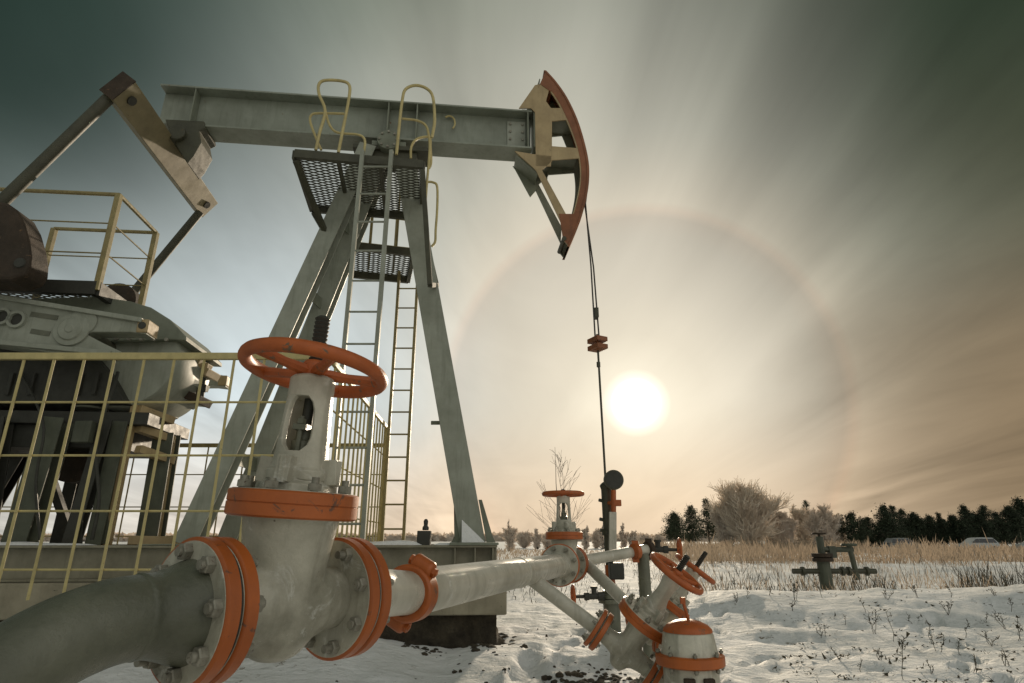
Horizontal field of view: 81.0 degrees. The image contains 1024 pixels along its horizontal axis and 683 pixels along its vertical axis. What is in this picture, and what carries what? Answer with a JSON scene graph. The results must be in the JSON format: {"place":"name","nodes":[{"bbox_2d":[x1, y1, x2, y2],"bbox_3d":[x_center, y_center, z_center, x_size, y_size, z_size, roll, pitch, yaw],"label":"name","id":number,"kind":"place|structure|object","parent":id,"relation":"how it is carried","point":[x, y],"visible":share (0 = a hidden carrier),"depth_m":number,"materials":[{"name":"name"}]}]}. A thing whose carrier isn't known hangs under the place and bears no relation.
{"place":"outdoors","nodes":[
{"label":"outdoors","id":0,"kind":"place"},
{"bbox_2d":[0,0,1023,534],"label":"sky","id":1,"kind":"structure","parent":0,"point":[805,217],"materials":[{"name":"grey"}]},
{"bbox_2d":[43,541,1023,682],"bbox_3d":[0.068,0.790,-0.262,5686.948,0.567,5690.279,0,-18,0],"label":"ground","id":2,"kind":"structure","parent":0,"point":[752,644],"depth_m":5.63,"materials":[{"name":"white snow"}]},
{"bbox_2d":[0,537,265,682],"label":"elbow pipe","id":3,"kind":"object","parent":2,"relation":"on","point":[176,616],"visible":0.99,"depth_m":1.11,"materials":[{"name":"metal"}]},
{"bbox_2d":[209,315,387,682],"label":"gate valve","id":4,"kind":"object","parent":3,"relation":"attached to","point":[291,506],"visible":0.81,"depth_m":1.41,"materials":[{"name":"paint"}]},
{"bbox_2d":[304,537,579,657],"bbox_3d":[-0.059,1.082,2.805,0.288,0.304,2.916,-5,-19,15],"label":"pipe","id":5,"kind":"object","parent":4,"relation":"attached to","point":[402,592],"visible":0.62,"depth_m":2.12,"materials":[{"name":"metal"}]},
{"bbox_2d":[386,553,438,632],"bbox_3d":[-0.325,0.800,1.911,0.185,0.237,0.070,-5,-19,15],"label":"pipe clamp","id":6,"kind":"object","parent":5,"relation":"attached to","point":[423,568],"visible":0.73,"depth_m":1.88,"materials":[{"name":"orange metal"}]},
{"bbox_2d":[542,489,586,582],"bbox_3d":[0.374,1.391,4.299,0.311,0.647,0.344,-5,-19,15],"label":"gate valve","id":7,"kind":"object","parent":5,"relation":"attached to","point":[563,529],"visible":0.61,"depth_m":4.28,"materials":[{"name":"paint"}]},
{"bbox_2d":[573,538,655,657],"bbox_3d":[0.733,2.018,4.521,1.003,1.017,0.266,13,-22,-34],"label":"outlet pipe","id":8,"kind":"object","parent":7,"relation":"attached to","point":[635,551],"visible":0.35,"depth_m":4.75,"materials":[{"name":"metal"}]},
{"bbox_2d":[587,559,627,624],"bbox_3d":[0.688,1.708,4.087,0.205,0.422,0.794,7,-20,-21],"label":"branch pipe","id":9,"kind":"object","parent":8,"relation":"attached to","point":[613,590],"visible":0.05,"depth_m":4.13,"materials":[{"name":"metal"}]},
{"bbox_2d":[570,584,604,602],"bbox_3d":[0.760,2.567,6.033,0.340,0.237,0.237,0,-18,0],"label":"needle valve","id":10,"kind":"object","parent":9,"relation":"attached to","point":[595,594],"visible":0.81,"depth_m":6.02,"materials":[{"name":"metal"}]},
{"bbox_2d":[646,551,715,651],"bbox_3d":[0.999,1.559,3.652,0.275,0.664,0.296,40,-9,-19],"label":"gate valve","id":11,"kind":"object","parent":9,"relation":"attached to","point":[674,609],"visible":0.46,"depth_m":3.58,"materials":[{"name":"paint"}]},
{"bbox_2d":[654,538,682,561],"bbox_3d":[1.246,1.695,4.879,0.274,0.190,0.189,0,-18,0],"label":"needle valve","id":12,"kind":"object","parent":8,"relation":"attached to","point":[664,549],"visible":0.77,"depth_m":4.87,"materials":[{"name":"metal"}]},
{"bbox_2d":[529,578,613,648],"bbox_3d":[0.315,1.458,3.258,0.474,0.386,0.216,0,-18,0],"label":"branch pipe","id":13,"kind":"object","parent":5,"relation":"attached to","point":[573,610],"visible":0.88,"depth_m":3.24,"materials":[{"name":"metal"}]},
{"bbox_2d":[588,552,703,682],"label":"gate valve","id":14,"kind":"object","parent":13,"relation":"attached to","point":[646,616],"visible":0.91,"depth_m":3.12,"materials":[{"name":"paint"}]},
{"bbox_2d":[0,353,309,599],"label":"guard fence","id":15,"kind":"object","parent":2,"relation":"on","point":[84,357],"visible":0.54,"depth_m":4.58,"materials":[{"name":"yellow metal"}]},
{"bbox_2d":[0,443,382,543],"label":"guard fence","id":16,"kind":"object","parent":2,"relation":"on","point":[208,445],"visible":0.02,"depth_m":7.66,"materials":[{"name":"metal"}]},
{"bbox_2d":[0,615,504,648],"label":"earth bank","id":17,"kind":"structure","parent":2,"relation":"on","point":[452,631],"depth_m":5.19,"materials":[{"name":"soil"}]},
{"bbox_2d":[0,582,506,619],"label":"foundation slab","id":18,"kind":"structure","parent":17,"relation":"on","point":[13,600],"depth_m":4.94,"materials":[{"name":"concrete"}]},
{"bbox_2d":[0,70,607,581],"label":"pumpjack","id":19,"kind":"object","parent":18,"relation":"on","point":[382,140],"visible":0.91,"depth_m":6.35,"materials":[{"name":"paint"}]},
{"bbox_2d":[331,362,387,541],"bbox_3d":[-1.551,1.763,5.971,0.052,2.412,3.010,1,-18,-3],"label":"guard fence","id":20,"kind":"object","parent":2,"relation":"on","point":[338,368],"visible":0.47,"depth_m":6.23,"materials":[{"name":"yellow metal"}]},
{"bbox_2d":[502,520,518,550],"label":"frosted tree","id":21,"kind":"object","parent":2,"relation":"on","point":[509,539],"visible":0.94,"depth_m":56.80,"materials":[{"name":"beige plant"}]},
{"bbox_2d":[0,531,1021,542],"bbox_3d":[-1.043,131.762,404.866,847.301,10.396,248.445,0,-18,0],"label":"distant woods","id":22,"kind":"object","parent":2,"relation":"on","point":[449,537],"visible":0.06,"depth_m":474.22,"materials":[{"name":"brown plant"}]},
{"bbox_2d":[515,529,533,547],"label":"frosted tree","id":23,"kind":"object","parent":2,"relation":"on","point":[524,539],"visible":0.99,"depth_m":75.56,"materials":[{"name":"beige plant"}]},
{"bbox_2d":[335,624,730,682],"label":"soil clods","id":24,"kind":"object","parent":2,"relation":"on","point":[614,678],"visible":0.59,"depth_m":4.22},
{"bbox_2d":[530,528,542,548],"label":"frosted tree","id":25,"kind":"object","parent":2,"relation":"on","point":[537,538],"visible":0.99,"depth_m":71.11,"materials":[{"name":"beige plant"}]},
{"bbox_2d":[540,534,551,548],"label":"frosted tree","id":26,"kind":"object","parent":2,"relation":"on","point":[545,543],"visible":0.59,"depth_m":73.52,"materials":[{"name":"beige plant"}]},
{"bbox_2d":[526,450,590,531],"bbox_3d":[1.510,5.433,19.498,1.931,3.928,1.964,-8,-20,22],"label":"bare sapling","id":27,"kind":"object","parent":2,"relation":"on","point":[555,463],"visible":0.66,"depth_m":19.52,"materials":[{"name":"brown plant"}]},
{"bbox_2d":[581,526,590,548],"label":"frosted tree","id":28,"kind":"object","parent":2,"relation":"on","point":[585,540],"visible":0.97,"depth_m":71.05,"materials":[{"name":"beige plant"}]},
{"bbox_2d":[590,528,599,547],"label":"frosted tree","id":29,"kind":"object","parent":2,"relation":"on","point":[595,539],"visible":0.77,"depth_m":75.69,"materials":[{"name":"beige plant"}]},
{"bbox_2d":[597,526,603,548],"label":"frosted tree","id":30,"kind":"object","parent":2,"relation":"on","point":[601,540],"visible":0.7,"depth_m":73.97,"materials":[{"name":"beige plant"}]},
{"bbox_2d":[598,470,624,632],"bbox_3d":[1.040,2.229,6.278,0.305,1.720,0.280,0,-18,0],"label":"wellhead","id":31,"kind":"object","parent":2,"relation":"on","point":[612,483],"visible":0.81,"depth_m":6.27,"materials":[{"name":"orange paint"}]},
{"bbox_2d":[619,522,628,547],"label":"frosted tree","id":32,"kind":"object","parent":2,"relation":"on","point":[623,538],"visible":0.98,"depth_m":75.88,"materials":[{"name":"beige plant"}]},
{"bbox_2d":[627,531,637,544],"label":"frosted tree","id":33,"kind":"object","parent":2,"relation":"on","point":[632,536],"visible":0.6,"depth_m":73.96,"materials":[{"name":"beige plant"}]},
{"bbox_2d":[638,534,650,544],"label":"frosted tree","id":34,"kind":"object","parent":2,"relation":"on","point":[643,537],"visible":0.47,"depth_m":79.62,"materials":[{"name":"beige plant"}]},
{"bbox_2d":[635,651,663,682],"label":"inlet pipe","id":35,"kind":"object","parent":2,"relation":"in","point":[658,677],"visible":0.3,"depth_m":3.05,"materials":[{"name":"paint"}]},
{"bbox_2d":[655,643,660,651],"bbox_3d":[0.973,2.106,3.277,0.201,0.978,0.284,14,-23,-36],"label":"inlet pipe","id":36,"kind":"object","parent":2,"relation":"in","point":[658,646],"visible":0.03,"depth_m":3.42,"materials":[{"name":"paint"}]},
{"bbox_2d":[653,534,665,542],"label":"frosted tree","id":37,"kind":"object","parent":2,"relation":"on","point":[658,537],"visible":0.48,"depth_m":79.44,"materials":[{"name":"beige plant"}]},
{"bbox_2d":[658,509,690,541],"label":"pine tree","id":38,"kind":"object","parent":2,"relation":"on","point":[674,528],"visible":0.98,"depth_m":87.46,"materials":[{"name":"green plant"}]},
{"bbox_2d":[655,597,725,682],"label":"check valve housing","id":39,"kind":"object","parent":2,"relation":"on","point":[687,652],"visible":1,"depth_m":2.82,"materials":[{"name":"paint"}]},
{"bbox_2d":[682,502,705,542],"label":"pine tree","id":40,"kind":"object","parent":2,"relation":"on","point":[691,525],"visible":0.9,"depth_m":91.53,"materials":[{"name":"green plant"}]},
{"bbox_2d":[692,498,717,541],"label":"pine tree","id":41,"kind":"object","parent":2,"relation":"on","point":[708,526],"visible":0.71,"depth_m":86.14,"materials":[{"name":"green plant"}]},
{"bbox_2d":[709,511,734,542],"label":"frosted tree","id":42,"kind":"object","parent":2,"relation":"on","point":[714,518],"visible":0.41,"depth_m":79.82,"materials":[{"name":"beige plant"}]},
{"bbox_2d":[704,478,793,543],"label":"frosted tree","id":43,"kind":"object","parent":2,"relation":"on","point":[749,509],"visible":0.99,"depth_m":77.47,"materials":[{"name":"beige plant"}]},
{"bbox_2d":[497,528,1023,590],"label":"dry reeds","id":44,"kind":"object","parent":2,"relation":"on","point":[776,551],"visible":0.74,"depth_m":20.62,"materials":[{"name":"beige plant"}]},
{"bbox_2d":[509,552,1023,603],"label":"dark grass","id":45,"kind":"structure","parent":2,"relation":"on","point":[958,576],"depth_m":11.61,"materials":[{"name":"brown plant"}]},
{"bbox_2d":[763,511,776,543],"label":"frosted tree","id":46,"kind":"object","parent":2,"relation":"on","point":[769,537],"visible":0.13,"depth_m":81.27,"materials":[{"name":"beige plant"}]},
{"bbox_2d":[771,510,798,543],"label":"frosted tree","id":47,"kind":"object","parent":2,"relation":"on","point":[789,525],"visible":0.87,"depth_m":79.47,"materials":[{"name":"beige plant"}]},
{"bbox_2d":[790,579,798,599],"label":"weed","id":48,"kind":"object","parent":2,"relation":"on","point":[794,592],"visible":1,"depth_m":7.30,"materials":[{"name":"brown plant"}]},
{"bbox_2d":[788,503,811,542],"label":"frosted tree","id":49,"kind":"object","parent":2,"relation":"on","point":[798,514],"visible":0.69,"depth_m":83.61,"materials":[{"name":"beige plant"}]},
{"bbox_2d":[802,500,814,540],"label":"pine tree","id":50,"kind":"object","parent":2,"relation":"on","point":[805,503],"visible":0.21,"depth_m":88.82,"materials":[{"name":"green plant"}]},
{"bbox_2d":[813,624,825,637],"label":"weed","id":51,"kind":"object","parent":2,"relation":"on","point":[820,631],"visible":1,"depth_m":5.74,"materials":[{"name":"brown plant"}]},
{"bbox_2d":[801,503,841,543],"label":"frosted tree","id":52,"kind":"object","parent":2,"relation":"on","point":[821,520],"visible":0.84,"depth_m":77.71,"materials":[{"name":"beige plant"}]},
{"bbox_2d":[792,533,876,589],"bbox_3d":[6.276,4.323,11.736,1.620,1.113,0.384,0,-18,0],"label":"field wellhead","id":53,"kind":"object","parent":2,"relation":"on","point":[824,570],"visible":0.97,"depth_m":11.65,"materials":[{"name":"grey metal"}]},
{"bbox_2d":[831,513,846,542],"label":"frosted tree","id":54,"kind":"object","parent":2,"relation":"on","point":[840,534],"visible":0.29,"depth_m":79.55,"materials":[{"name":"beige plant"}]},
{"bbox_2d":[837,510,873,542],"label":"pine tree","id":55,"kind":"object","parent":2,"relation":"on","point":[852,530],"visible":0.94,"depth_m":77.83,"materials":[{"name":"green plant"}]},
{"bbox_2d":[857,514,885,546],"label":"pine tree","id":56,"kind":"object","parent":2,"relation":"on","point":[869,520],"visible":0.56,"depth_m":80.53,"materials":[{"name":"green plant"}]},
{"bbox_2d":[863,608,881,632],"bbox_3d":[3.542,2.737,5.863,0.180,0.235,0.138,-6,-19,17],"label":"weed","id":57,"kind":"object","parent":2,"relation":"on","point":[875,611],"visible":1,"depth_m":5.87,"materials":[{"name":"brown plant"}]},
{"bbox_2d":[872,647,883,659],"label":"weed","id":58,"kind":"object","parent":2,"relation":"on","point":[877,651],"visible":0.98,"depth_m":4.57,"materials":[{"name":"brown plant"}]},
{"bbox_2d":[865,502,907,546],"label":"pine tree","id":59,"kind":"object","parent":2,"relation":"on","point":[886,524],"visible":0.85,"depth_m":78.64,"materials":[{"name":"green plant"}]},
{"bbox_2d":[883,608,893,641],"bbox_3d":[3.516,2.638,5.591,0.107,0.284,0.084,0,-18,0],"label":"weed","id":60,"kind":"object","parent":2,"relation":"on","point":[890,621],"visible":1,"depth_m":5.59,"materials":[{"name":"brown plant"}]},
{"bbox_2d":[877,504,912,539],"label":"pine tree","id":61,"kind":"object","parent":2,"relation":"on","point":[892,508],"visible":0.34,"depth_m":81.87,"materials":[{"name":"green plant"}]},
{"bbox_2d":[766,589,1023,682],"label":"dry weeds","id":62,"kind":"object","parent":2,"relation":"on","point":[889,662],"visible":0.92,"depth_m":4.70,"materials":[{"name":"brown plant"}]},
{"bbox_2d":[882,538,921,547],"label":"parked car","id":63,"kind":"object","parent":2,"relation":"on","point":[893,540],"visible":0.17,"depth_m":75.20,"materials":[{"name":"grey metal"}]},
{"bbox_2d":[894,631,909,678],"bbox_3d":[2.617,2.113,4.023,0.110,0.318,0.092,0,-18,0],"label":"weed","id":64,"kind":"object","parent":2,"relation":"on","point":[907,635],"visible":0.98,"depth_m":4.03,"materials":[{"name":"brown plant"}]},
{"bbox_2d":[898,635,908,649],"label":"weed","id":65,"kind":"object","parent":2,"relation":"on","point":[903,642],"visible":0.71,"depth_m":5.20,"materials":[{"name":"brown plant"}]},
{"bbox_2d":[895,508,922,540],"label":"pine tree","id":66,"kind":"object","parent":2,"relation":"on","point":[907,524],"visible":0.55,"depth_m":84.16,"materials":[{"name":"green plant"}]},
{"bbox_2d":[906,511,937,544],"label":"pine tree","id":67,"kind":"object","parent":2,"relation":"on","point":[917,522],"visible":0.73,"depth_m":83.92,"materials":[{"name":"green plant"}]},
{"bbox_2d":[922,514,949,545],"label":"pine tree","id":68,"kind":"object","parent":2,"relation":"on","point":[928,518],"visible":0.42,"depth_m":85.26,"materials":[{"name":"green plant"}]},
{"bbox_2d":[929,633,945,651],"bbox_3d":[3.497,2.474,4.938,0.073,0.159,0.151,4,-19,-12],"label":"weed","id":69,"kind":"object","parent":2,"relation":"on","point":[934,643],"visible":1,"depth_m":4.90,"materials":[{"name":"brown plant"}]},
{"bbox_2d":[931,512,953,544],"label":"pine tree","id":70,"kind":"object","parent":2,"relation":"on","point":[939,524],"visible":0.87,"depth_m":82.61,"materials":[{"name":"green plant"}]},
{"bbox_2d":[939,601,952,614],"bbox_3d":[4.784,2.919,6.580,0.157,0.168,0.096,0,-18,0],"label":"weed","id":71,"kind":"object","parent":2,"relation":"on","point":[948,605],"visible":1,"depth_m":6.58,"materials":[{"name":"brown plant"}]},
{"bbox_2d":[937,513,966,543],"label":"pine tree","id":72,"kind":"object","parent":2,"relation":"on","point":[949,525],"visible":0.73,"depth_m":80.60,"materials":[{"name":"green plant"}]},
{"bbox_2d":[952,503,983,538],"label":"pine tree","id":73,"kind":"object","parent":2,"relation":"on","point":[965,530],"visible":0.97,"depth_m":78.05,"materials":[{"name":"green plant"}]},
{"bbox_2d":[956,510,991,543],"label":"pine tree","id":74,"kind":"object","parent":2,"relation":"on","point":[974,523],"visible":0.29,"depth_m":78.59,"materials":[{"name":"green plant"}]},
{"bbox_2d":[956,537,999,547],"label":"parked car","id":75,"kind":"object","parent":2,"relation":"on","point":[978,540],"visible":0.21,"depth_m":69.50,"materials":[{"name":"paint"}]},
{"bbox_2d":[974,504,1001,542],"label":"pine tree","id":76,"kind":"object","parent":2,"relation":"on","point":[983,514],"visible":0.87,"depth_m":77.54,"materials":[{"name":"green plant"}]},
{"bbox_2d":[980,630,999,644],"bbox_3d":[4.357,2.709,5.472,0.090,0.135,0.165,16,-24,-40],"label":"weed","id":77,"kind":"object","parent":2,"relation":"on","point":[985,636],"visible":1,"depth_m":5.49,"materials":[{"name":"brown plant"}]},
{"bbox_2d":[988,610,1006,628],"bbox_3d":[4.971,2.837,6.127,0.164,0.186,0.147,11,-21,-29],"label":"weed","id":78,"kind":"object","parent":2,"relation":"on","point":[999,619],"visible":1,"depth_m":6.13,"materials":[{"name":"brown plant"}]},
{"bbox_2d":[998,649,1009,665],"bbox_3d":[3.536,2.262,4.299,0.066,0.129,0.085,0,-18,0],"label":"weed","id":79,"kind":"object","parent":2,"relation":"on","point":[1004,654],"visible":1,"depth_m":4.29,"materials":[{"name":"brown plant"}]},
{"bbox_2d":[991,511,1019,544],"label":"pine tree","id":80,"kind":"object","parent":2,"relation":"on","point":[1002,537],"visible":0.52,"depth_m":78.40,"materials":[{"name":"green plant"}]},
{"bbox_2d":[995,504,1023,545],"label":"pine tree","id":81,"kind":"object","parent":2,"relation":"on","point":[1008,513],"visible":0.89,"depth_m":78.45,"materials":[{"name":"green plant"}]},
{"bbox_2d":[999,496,1023,539],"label":"pine tree","id":82,"kind":"object","parent":2,"relation":"on","point":[1018,503],"visible":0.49,"depth_m":85.35,"materials":[{"name":"green plant"}]},
{"bbox_2d":[1013,541,1023,547],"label":"parked car","id":83,"kind":"object","parent":2,"relation":"on","point":[1021,544],"visible":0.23,"depth_m":71.95,"materials":[{"name":"paint"}]},
{"bbox_2d":[1013,615,1023,640],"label":"weed","id":84,"kind":"object","parent":2,"relation":"on","point":[1017,626],"visible":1,"depth_m":5.51,"materials":[{"name":"brown plant"}]}
]}

